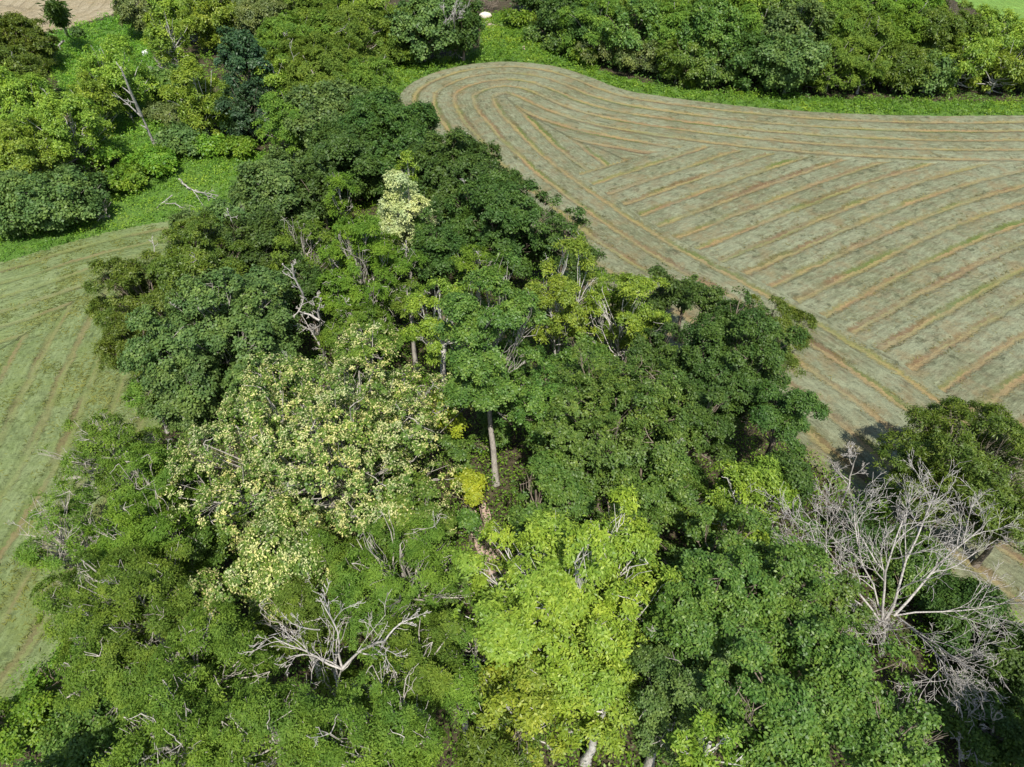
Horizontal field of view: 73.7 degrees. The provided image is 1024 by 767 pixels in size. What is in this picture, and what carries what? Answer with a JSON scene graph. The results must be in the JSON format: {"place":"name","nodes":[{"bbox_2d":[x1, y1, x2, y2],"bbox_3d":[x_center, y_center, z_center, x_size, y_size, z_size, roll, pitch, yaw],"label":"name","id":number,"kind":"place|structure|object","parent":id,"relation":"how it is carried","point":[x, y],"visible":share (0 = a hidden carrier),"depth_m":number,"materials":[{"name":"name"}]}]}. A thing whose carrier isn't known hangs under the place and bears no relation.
{"place":"outdoors","nodes":[
{"label":"outdoors","id":0,"kind":"place"},
{"bbox_2d":[0,0,118,31],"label":"stubble field","id":1,"kind":"structure","parent":0,"point":[87,10],"depth_m":178.26,"materials":[{"name":"beige plant"}]},
{"bbox_2d":[0,221,212,708],"bbox_3d":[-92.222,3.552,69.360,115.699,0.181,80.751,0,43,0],"label":"hay field","id":2,"kind":"structure","parent":0,"point":[11,537],"depth_m":71.25,"materials":[{"name":"plant"}]},
{"bbox_2d":[0,0,1023,766],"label":"ground","id":3,"kind":"structure","parent":0,"point":[522,436],"depth_m":70.34,"materials":[{"name":"green plant"}]},
{"bbox_2d":[0,683,58,766],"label":"shrub","id":4,"kind":"object","parent":3,"relation":"on","point":[30,712],"visible":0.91,"depth_m":44.25,"materials":[{"name":"green plant"}]},
{"bbox_2d":[0,114,59,174],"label":"ash tree","id":5,"kind":"object","parent":3,"relation":"on","point":[20,152],"visible":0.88,"depth_m":99.40,"materials":[{"name":"green plant"}]},
{"bbox_2d":[0,10,63,66],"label":"walnut tree","id":6,"kind":"object","parent":3,"relation":"on","point":[16,28],"visible":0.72,"depth_m":138.04,"materials":[{"name":"green plant"}]},
{"bbox_2d":[0,62,67,144],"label":"ash tree","id":7,"kind":"object","parent":3,"relation":"on","point":[14,89],"visible":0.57,"depth_m":106.98,"materials":[{"name":"green plant"}]},
{"bbox_2d":[0,163,111,232],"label":"pear tree","id":8,"kind":"object","parent":3,"relation":"on","point":[38,202],"visible":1,"depth_m":92.30,"materials":[{"name":"green plant"}]},
{"bbox_2d":[3,480,116,583],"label":"locust tree","id":9,"kind":"object","parent":3,"relation":"on","point":[29,556],"visible":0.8,"depth_m":52.79,"materials":[{"name":"green plant"}]},
{"bbox_2d":[5,89,114,170],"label":"ash tree","id":10,"kind":"object","parent":3,"relation":"on","point":[52,119],"visible":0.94,"depth_m":103.78,"materials":[{"name":"green plant"}]},
{"bbox_2d":[27,566,117,647],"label":"locust tree","id":11,"kind":"object","parent":3,"relation":"on","point":[51,600],"visible":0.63,"depth_m":48.53,"materials":[{"name":"green plant"}]},
{"bbox_2d":[37,684,140,766],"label":"shrub","id":12,"kind":"object","parent":3,"relation":"on","point":[75,736],"visible":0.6,"depth_m":43.49,"materials":[{"name":"green plant"}]},
{"bbox_2d":[38,408,168,509],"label":"locust tree","id":13,"kind":"object","parent":3,"relation":"on","point":[85,455],"visible":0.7,"depth_m":58.20,"materials":[{"name":"green plant"}]},
{"bbox_2d":[48,606,181,741],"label":"locust tree","id":14,"kind":"object","parent":3,"relation":"on","point":[122,685],"visible":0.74,"depth_m":41.11,"materials":[{"name":"green plant"}]},
{"bbox_2d":[71,32,162,121],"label":"ash tree","id":15,"kind":"object","parent":3,"relation":"on","point":[109,69],"visible":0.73,"depth_m":119.01,"materials":[{"name":"green plant"}]},
{"bbox_2d":[89,311,153,390],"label":"walnut tree","id":16,"kind":"object","parent":3,"relation":"on","point":[115,332],"visible":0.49,"depth_m":65.53,"materials":[{"name":"green plant"}]},
{"bbox_2d":[51,536,204,675],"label":"locust tree","id":17,"kind":"object","parent":3,"relation":"on","point":[125,586],"visible":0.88,"depth_m":43.06,"materials":[{"name":"green plant"}]},
{"bbox_2d":[47,12,208,155],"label":"weeds","id":18,"kind":"object","parent":3,"relation":"on","point":[115,22],"visible":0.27,"depth_m":151.13,"materials":[{"name":"green plant"}]},
{"bbox_2d":[0,149,265,261],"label":"weeds","id":19,"kind":"object","parent":3,"relation":"on","point":[191,178],"visible":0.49,"depth_m":102.83,"materials":[{"name":"green plant"}]},
{"bbox_2d":[81,235,190,337],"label":"walnut tree","id":20,"kind":"object","parent":3,"relation":"on","point":[132,280],"visible":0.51,"depth_m":70.29,"materials":[{"name":"green plant"}]},
{"bbox_2d":[80,482,219,601],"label":"locust tree","id":21,"kind":"object","parent":3,"relation":"on","point":[131,531],"visible":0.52,"depth_m":47.54,"materials":[{"name":"green plant"}]},
{"bbox_2d":[101,439,211,531],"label":"locust tree","id":22,"kind":"object","parent":3,"relation":"on","point":[142,468],"visible":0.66,"depth_m":51.52,"materials":[{"name":"green plant"}]},
{"bbox_2d":[87,660,235,766],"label":"locust tree","id":23,"kind":"object","parent":3,"relation":"on","point":[163,706],"visible":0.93,"depth_m":34.47,"materials":[{"name":"green plant"}]},
{"bbox_2d":[141,11,198,68],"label":"ash tree","id":24,"kind":"object","parent":3,"relation":"on","point":[159,35],"visible":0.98,"depth_m":139.51,"materials":[{"name":"green plant"}]},
{"bbox_2d":[137,349,227,449],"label":"pear tree","id":25,"kind":"object","parent":3,"relation":"on","point":[159,402],"visible":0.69,"depth_m":59.62,"materials":[{"name":"green plant"}]},
{"bbox_2d":[157,54,233,137],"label":"ash tree","id":26,"kind":"object","parent":3,"relation":"on","point":[196,107],"visible":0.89,"depth_m":113.03,"materials":[{"name":"green plant"}]},
{"bbox_2d":[143,210,258,299],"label":"walnut tree","id":27,"kind":"object","parent":3,"relation":"on","point":[181,260],"visible":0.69,"depth_m":70.22,"materials":[{"name":"green plant"}]},
{"bbox_2d":[178,518,233,580],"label":"maple tree","id":28,"kind":"object","parent":3,"relation":"on","point":[209,546],"visible":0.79,"depth_m":51.34,"materials":[{"name":"green plant"}]},
{"bbox_2d":[116,263,304,420],"bbox_3d":[-27.488,-3.471,65.284,15.617,16.423,17.095,0,43,0],"label":"pear tree","id":29,"kind":"object","parent":3,"relation":"on","point":[223,311],"visible":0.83,"depth_m":61.42,"materials":[{"name":"green plant"}]},
{"bbox_2d":[135,600,285,740],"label":"locust tree","id":30,"kind":"object","parent":3,"relation":"on","point":[226,639],"visible":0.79,"depth_m":39.10,"materials":[{"name":"green plant"}]},
{"bbox_2d":[174,0,250,51],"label":"ash tree","id":31,"kind":"object","parent":3,"relation":"on","point":[211,17],"visible":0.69,"depth_m":144.97,"materials":[{"name":"green plant"}]},
{"bbox_2d":[211,69,271,139],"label":"dark tree","id":32,"kind":"object","parent":3,"relation":"on","point":[242,119],"visible":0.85,"depth_m":111.57,"materials":[{"name":"green plant"}]},
{"bbox_2d":[210,25,277,111],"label":"dark tree","id":33,"kind":"object","parent":3,"relation":"on","point":[242,49],"visible":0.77,"depth_m":119.11,"materials":[{"name":"green plant"}]},
{"bbox_2d":[208,205,318,296],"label":"oak tree","id":34,"kind":"object","parent":3,"relation":"on","point":[263,229],"visible":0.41,"depth_m":74.86,"materials":[{"name":"green plant"}]},
{"bbox_2d":[203,658,346,766],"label":"locust tree","id":35,"kind":"object","parent":3,"relation":"on","point":[258,720],"visible":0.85,"depth_m":33.38,"materials":[{"name":"green plant"}]},
{"bbox_2d":[221,494,333,629],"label":"basswood tree","id":36,"kind":"object","parent":3,"relation":"on","point":[272,559],"visible":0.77,"depth_m":44.98,"materials":[{"name":"green plant"}]},
{"bbox_2d":[250,86,305,157],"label":"locust tree","id":37,"kind":"object","parent":3,"relation":"on","point":[272,103],"visible":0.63,"depth_m":105.72,"materials":[{"name":"green plant"}]},
{"bbox_2d":[226,144,334,232],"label":"pear tree","id":38,"kind":"object","parent":3,"relation":"on","point":[271,175],"visible":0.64,"depth_m":87.42,"materials":[{"name":"green plant"}]},
{"bbox_2d":[245,573,342,680],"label":"locust tree","id":39,"kind":"object","parent":3,"relation":"on","point":[311,605],"visible":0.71,"depth_m":43.49,"materials":[{"name":"green plant"}]},
{"bbox_2d":[253,8,343,66],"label":"locust tree","id":40,"kind":"object","parent":3,"relation":"on","point":[286,23],"visible":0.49,"depth_m":133.06,"materials":[{"name":"green plant"}]},
{"bbox_2d":[268,216,334,317],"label":"locust tree","id":41,"kind":"object","parent":3,"relation":"on","point":[307,228],"visible":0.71,"depth_m":74.58,"materials":[{"name":"green plant"}]},
{"bbox_2d":[157,322,472,563],"bbox_3d":[-14.608,5.490,54.401,23.158,18.092,21.317,0,43,0],"label":"basswood tree","id":42,"kind":"object","parent":3,"relation":"on","point":[342,474],"visible":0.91,"depth_m":49.98,"materials":[{"name":"green plant"}]},
{"bbox_2d":[264,30,369,96],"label":"locust tree","id":43,"kind":"object","parent":3,"relation":"on","point":[332,58],"visible":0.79,"depth_m":123.85,"materials":[{"name":"green plant"}]},
{"bbox_2d":[279,78,368,155],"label":"pear tree","id":44,"kind":"object","parent":3,"relation":"on","point":[330,99],"visible":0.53,"depth_m":104.91,"materials":[{"name":"green plant"}]},
{"bbox_2d":[238,578,429,742],"bbox_3d":[-9.155,17.777,41.578,8.477,17.244,8.306,25,48,24],"label":"dead tree","id":45,"kind":"object","parent":3,"relation":"on","point":[336,666],"visible":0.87,"depth_m":38.14,"materials":[{"name":"grey wood"}]},
{"bbox_2d":[301,116,391,201],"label":"oak tree","id":46,"kind":"object","parent":3,"relation":"on","point":[340,145],"visible":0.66,"depth_m":95.72,"materials":[{"name":"green plant"}]},
{"bbox_2d":[301,1,402,68],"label":"locust tree","id":47,"kind":"object","parent":3,"relation":"on","point":[350,24],"visible":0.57,"depth_m":136.05,"materials":[{"name":"green plant"}]},
{"bbox_2d":[315,299,405,389],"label":"locust tree","id":48,"kind":"object","parent":3,"relation":"on","point":[359,315],"visible":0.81,"depth_m":66.34,"materials":[{"name":"green plant"}]},
{"bbox_2d":[285,646,451,766],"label":"locust tree","id":49,"kind":"object","parent":3,"relation":"on","point":[392,740],"visible":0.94,"depth_m":33.34,"materials":[{"name":"green plant"}]},
{"bbox_2d":[314,213,430,344],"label":"locust tree","id":50,"kind":"object","parent":3,"relation":"on","point":[346,289],"visible":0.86,"depth_m":69.47,"materials":[{"name":"green plant"}]},
{"bbox_2d":[322,84,443,189],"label":"oak tree","id":51,"kind":"object","parent":3,"relation":"on","point":[397,127],"visible":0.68,"depth_m":98.47,"materials":[{"name":"green plant"}]},
{"bbox_2d":[323,509,480,680],"bbox_3d":[-7.224,15.394,45.772,11.124,15.497,9.389,33,52,30],"label":"locust tree","id":52,"kind":"object","parent":3,"relation":"on","point":[406,590],"visible":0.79,"depth_m":43.05,"materials":[{"name":"green plant"}]},
{"bbox_2d":[355,470,457,582],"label":"basswood tree","id":53,"kind":"object","parent":3,"relation":"on","point":[425,509],"visible":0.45,"depth_m":48.23,"materials":[{"name":"green plant"}]},
{"bbox_2d":[351,603,468,739],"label":"locust tree","id":54,"kind":"object","parent":3,"relation":"on","point":[428,668],"visible":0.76,"depth_m":38.25,"materials":[{"name":"green plant"}]},
{"bbox_2d":[377,166,442,278],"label":"pale tree","id":55,"kind":"object","parent":3,"relation":"on","point":[397,221],"visible":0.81,"depth_m":75.67,"materials":[{"name":"yellow plant"}]},
{"bbox_2d":[383,0,464,63],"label":"pear tree","id":56,"kind":"object","parent":3,"relation":"on","point":[429,19],"visible":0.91,"depth_m":139.17,"materials":[{"name":"green plant"}]},
{"bbox_2d":[400,276,465,390],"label":"ash tree","id":57,"kind":"object","parent":3,"relation":"on","point":[413,303],"visible":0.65,"depth_m":60.77,"materials":[{"name":"green plant"}]},
{"bbox_2d":[403,223,475,320],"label":"oak tree","id":58,"kind":"object","parent":3,"relation":"on","point":[436,247],"visible":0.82,"depth_m":73.35,"materials":[{"name":"green plant"}]},
{"bbox_2d":[389,126,524,237],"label":"oak tree","id":59,"kind":"object","parent":3,"relation":"on","point":[444,168],"visible":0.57,"depth_m":84.94,"materials":[{"name":"green plant"}]},
{"bbox_2d":[430,651,488,748],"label":"locust tree","id":60,"kind":"object","parent":3,"relation":"on","point":[464,695],"visible":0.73,"depth_m":38.59,"materials":[{"name":"green plant"}]},
{"bbox_2d":[433,247,553,486],"bbox_3d":[-1.889,0.398,56.062,9.347,23.316,8.232,-20,47,-20],"label":"maple tree","id":61,"kind":"object","parent":3,"relation":"on","point":[484,372],"visible":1,"depth_m":50.98,"materials":[{"name":"green plant"}]},
{"bbox_2d":[452,699,547,766],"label":"walnut tree","id":62,"kind":"object","parent":3,"relation":"on","point":[486,750],"visible":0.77,"depth_m":36.63,"materials":[{"name":"green plant"}]},
{"bbox_2d":[441,169,567,279],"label":"oak tree","id":63,"kind":"object","parent":3,"relation":"on","point":[501,203],"visible":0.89,"depth_m":79.81,"materials":[{"name":"green plant"}]},
{"bbox_2d":[2,93,1023,766],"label":"undergrowth","id":64,"kind":"object","parent":3,"relation":"on","point":[434,477],"visible":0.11,"depth_m":59.13,"materials":[{"name":"green plant"}]},
{"bbox_2d":[464,645,574,766],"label":"ash tree","id":65,"kind":"object","parent":3,"relation":"on","point":[530,719],"visible":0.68,"depth_m":37.84,"materials":[{"name":"green plant"}]},
{"bbox_2d":[506,363,587,462],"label":"maple tree","id":66,"kind":"object","parent":3,"relation":"on","point":[535,402],"visible":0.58,"depth_m":54.48,"materials":[{"name":"green plant"}]},
{"bbox_2d":[504,447,602,544],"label":"maple tree","id":67,"kind":"object","parent":3,"relation":"on","point":[556,487],"visible":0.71,"depth_m":49.30,"materials":[{"name":"green plant"}]},
{"bbox_2d":[524,230,601,353],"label":"ash tree","id":68,"kind":"object","parent":3,"relation":"on","point":[564,294],"visible":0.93,"depth_m":65.16,"materials":[{"name":"green plant"}]},
{"bbox_2d":[450,483,683,722],"bbox_3d":[3.502,14.498,42.812,14.629,20.766,13.331,0,43,0],"label":"ash tree","id":69,"kind":"object","parent":3,"relation":"on","point":[548,600],"visible":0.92,"depth_m":39.03,"materials":[{"name":"green plant"}]},
{"bbox_2d":[548,650,644,766],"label":"ash tree","id":70,"kind":"object","parent":3,"relation":"on","point":[600,727],"visible":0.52,"depth_m":38.27,"materials":[{"name":"green plant"}]},
{"bbox_2d":[523,339,706,536],"bbox_3d":[8.153,4.700,56.927,14.461,15.866,14.928,0,43,0],"label":"maple tree","id":71,"kind":"object","parent":3,"relation":"on","point":[605,434],"visible":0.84,"depth_m":51.81,"materials":[{"name":"green plant"}]},
{"bbox_2d":[580,272,671,359],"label":"ash tree","id":72,"kind":"object","parent":3,"relation":"on","point":[633,285],"visible":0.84,"depth_m":66.58,"materials":[{"name":"green plant"}]},
{"bbox_2d":[596,0,667,66],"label":"maple tree","id":73,"kind":"object","parent":3,"relation":"on","point":[646,12],"visible":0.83,"depth_m":137.74,"materials":[{"name":"green plant"}]},
{"bbox_2d":[625,321,683,384],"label":"oak tree","id":74,"kind":"object","parent":3,"relation":"on","point":[657,341],"visible":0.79,"depth_m":60.63,"materials":[{"name":"green plant"}]},
{"bbox_2d":[602,444,720,564],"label":"maple tree","id":75,"kind":"object","parent":3,"relation":"on","point":[678,502],"visible":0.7,"depth_m":50.67,"materials":[{"name":"green plant"}]},
{"bbox_2d":[621,641,717,766],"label":"pear tree","id":76,"kind":"object","parent":3,"relation":"on","point":[658,700],"visible":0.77,"depth_m":37.32,"materials":[{"name":"green plant"}]},
{"bbox_2d":[654,36,705,88],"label":"walnut tree","id":77,"kind":"object","parent":3,"relation":"on","point":[672,63],"visible":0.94,"depth_m":134.18,"materials":[{"name":"green plant"}]},
{"bbox_2d":[660,376,737,466],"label":"oak tree","id":78,"kind":"object","parent":3,"relation":"on","point":[717,428],"visible":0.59,"depth_m":54.44,"materials":[{"name":"green plant"}]},
{"bbox_2d":[376,9,1023,115],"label":"weeds","id":79,"kind":"object","parent":3,"relation":"on","point":[503,33],"visible":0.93,"depth_m":136.19,"materials":[{"name":"green plant"}]},
{"bbox_2d":[662,702,742,766],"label":"ash tree","id":80,"kind":"object","parent":3,"relation":"on","point":[688,750],"visible":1,"depth_m":33.48,"materials":[{"name":"green plant"}]},
{"bbox_2d":[673,0,746,68],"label":"maple tree","id":81,"kind":"object","parent":3,"relation":"on","point":[714,21],"visible":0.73,"depth_m":131.90,"materials":[{"name":"green plant"}]},
{"bbox_2d":[639,543,804,715],"bbox_3d":[12.850,15.982,43.913,10.534,17.049,9.835,0,43,0],"label":"maple tree","id":82,"kind":"object","parent":3,"relation":"on","point":[711,593],"visible":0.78,"depth_m":38.84,"materials":[{"name":"green plant"}]},
{"bbox_2d":[675,500,779,625],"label":"maple tree","id":83,"kind":"object","parent":3,"relation":"on","point":[721,541],"visible":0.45,"depth_m":45.08,"materials":[{"name":"green plant"}]},
{"bbox_2d":[674,285,810,440],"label":"oak tree","id":84,"kind":"object","parent":3,"relation":"on","point":[715,334],"visible":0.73,"depth_m":57.60,"materials":[{"name":"green plant"}]},
{"bbox_2d":[697,454,800,545],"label":"ash tree","id":85,"kind":"object","parent":3,"relation":"on","point":[748,478],"visible":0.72,"depth_m":49.55,"materials":[{"name":"green plant"}]},
{"bbox_2d":[699,637,833,766],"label":"maple tree","id":86,"kind":"object","parent":3,"relation":"on","point":[791,719],"visible":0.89,"depth_m":34.05,"materials":[{"name":"green plant"}]},
{"bbox_2d":[746,26,833,94],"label":"pear tree","id":87,"kind":"object","parent":3,"relation":"on","point":[798,60],"visible":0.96,"depth_m":127.22,"materials":[{"name":"green plant"}]},
{"bbox_2d":[748,378,832,490],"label":"oak tree","id":88,"kind":"object","parent":3,"relation":"on","point":[786,419],"visible":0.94,"depth_m":53.93,"materials":[{"name":"green plant"}]},
{"bbox_2d":[748,534,839,631],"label":"maple tree","id":89,"kind":"object","parent":3,"relation":"on","point":[809,585],"visible":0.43,"depth_m":41.55,"materials":[{"name":"green plant"}]},
{"bbox_2d":[757,0,839,43],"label":"pear tree","id":90,"kind":"object","parent":3,"relation":"on","point":[790,21],"visible":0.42,"depth_m":132.19,"materials":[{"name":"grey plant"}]},
{"bbox_2d":[799,35,871,94],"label":"locust tree","id":91,"kind":"object","parent":3,"relation":"on","point":[841,56],"visible":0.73,"depth_m":129.54,"materials":[{"name":"green plant"}]},
{"bbox_2d":[768,612,916,762],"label":"maple tree","id":92,"kind":"object","parent":3,"relation":"on","point":[831,654],"visible":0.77,"depth_m":36.43,"materials":[{"name":"green plant"}]},
{"bbox_2d":[825,672,947,766],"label":"maple tree","id":93,"kind":"object","parent":3,"relation":"on","point":[890,749],"visible":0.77,"depth_m":35.39,"materials":[{"name":"green plant"}]},
{"bbox_2d":[750,447,1023,733],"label":"dead tree","id":94,"kind":"object","parent":3,"relation":"on","point":[883,620],"visible":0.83,"depth_m":46.12,"materials":[{"name":"grey wood"}]},
{"bbox_2d":[871,40,939,93],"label":"walnut tree","id":95,"kind":"object","parent":3,"relation":"on","point":[907,60],"visible":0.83,"depth_m":129.53,"materials":[{"name":"green plant"}]},
{"bbox_2d":[863,522,951,601],"bbox_3d":[31.916,14.499,54.804,7.483,4.418,6.754,0,43,0],"label":"shrub","id":96,"kind":"object","parent":3,"relation":"on","point":[910,570],"visible":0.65,"depth_m":53.46,"materials":[{"name":"green plant"}]},
{"bbox_2d":[866,395,1023,546],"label":"walnut tree","id":97,"kind":"object","parent":3,"relation":"on","point":[943,445],"visible":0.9,"depth_m":53.81,"materials":[{"name":"green plant"}]},
{"bbox_2d":[905,5,988,62],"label":"walnut tree","id":98,"kind":"object","parent":3,"relation":"on","point":[942,30],"visible":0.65,"depth_m":130.67,"materials":[{"name":"green plant"}]},
{"bbox_2d":[913,572,1017,658],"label":"tree","id":99,"kind":"object","parent":3,"relation":"on","point":[960,594],"visible":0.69,"depth_m":49.75,"materials":[{"name":"green plant"}]},
{"bbox_2d":[934,32,1000,98],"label":"ash tree","id":100,"kind":"object","parent":3,"relation":"on","point":[975,50],"visible":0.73,"depth_m":128.74,"materials":[{"name":"green plant"}]},
{"bbox_2d":[929,670,1023,766],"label":"shrub","id":101,"kind":"object","parent":3,"relation":"on","point":[984,747],"visible":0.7,"depth_m":45.08,"materials":[{"name":"green plant"}]},
{"bbox_2d":[957,617,1023,710],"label":"shrub","id":102,"kind":"object","parent":3,"relation":"on","point":[1009,670],"visible":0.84,"depth_m":46.59,"materials":[{"name":"green plant"}]},
{"bbox_2d":[399,62,1023,624],"bbox_3d":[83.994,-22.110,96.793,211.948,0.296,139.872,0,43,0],"label":"hay field","id":103,"kind":"structure","parent":0,"point":[703,224],"depth_m":98.55,"materials":[{"name":"beige plant"}]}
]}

